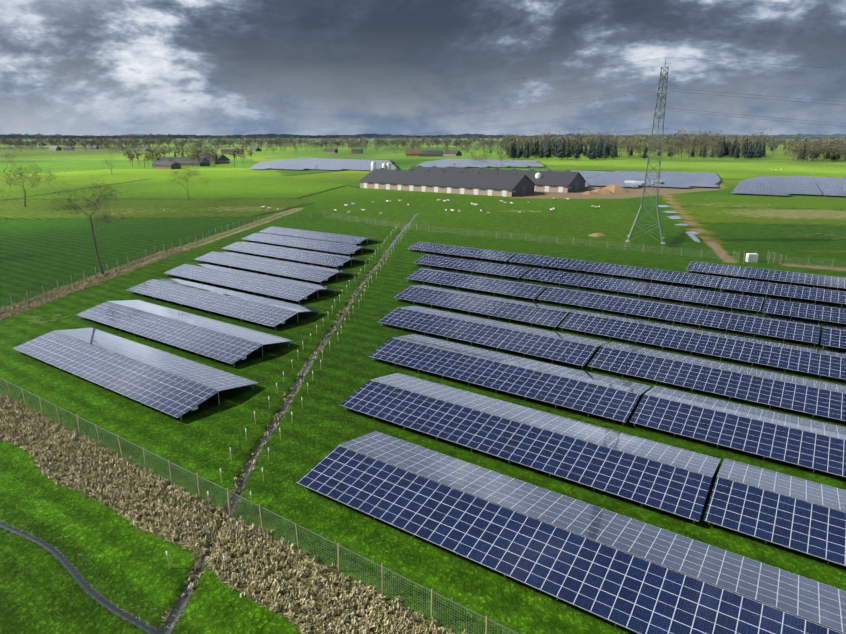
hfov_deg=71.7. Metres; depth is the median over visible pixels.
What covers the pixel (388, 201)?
sheep
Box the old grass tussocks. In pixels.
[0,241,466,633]
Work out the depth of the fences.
48.30 m
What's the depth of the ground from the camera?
70.09 m
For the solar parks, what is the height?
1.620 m
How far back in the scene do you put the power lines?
160.30 m
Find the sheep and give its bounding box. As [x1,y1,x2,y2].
[53,159,781,215]
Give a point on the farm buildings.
(493, 182)
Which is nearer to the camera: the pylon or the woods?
the pylon
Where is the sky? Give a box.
[0,0,845,135]
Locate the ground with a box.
[0,137,845,633]
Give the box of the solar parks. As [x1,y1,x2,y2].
[248,158,845,196]
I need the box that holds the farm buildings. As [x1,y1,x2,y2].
[41,144,796,236]
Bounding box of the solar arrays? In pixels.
[13,226,845,633]
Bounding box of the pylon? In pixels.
[626,58,668,243]
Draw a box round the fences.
[0,213,845,633]
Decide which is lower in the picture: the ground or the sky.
the ground
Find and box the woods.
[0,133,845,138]
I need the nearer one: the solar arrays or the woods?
the solar arrays
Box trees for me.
[0,125,845,274]
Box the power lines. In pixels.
[0,57,844,162]

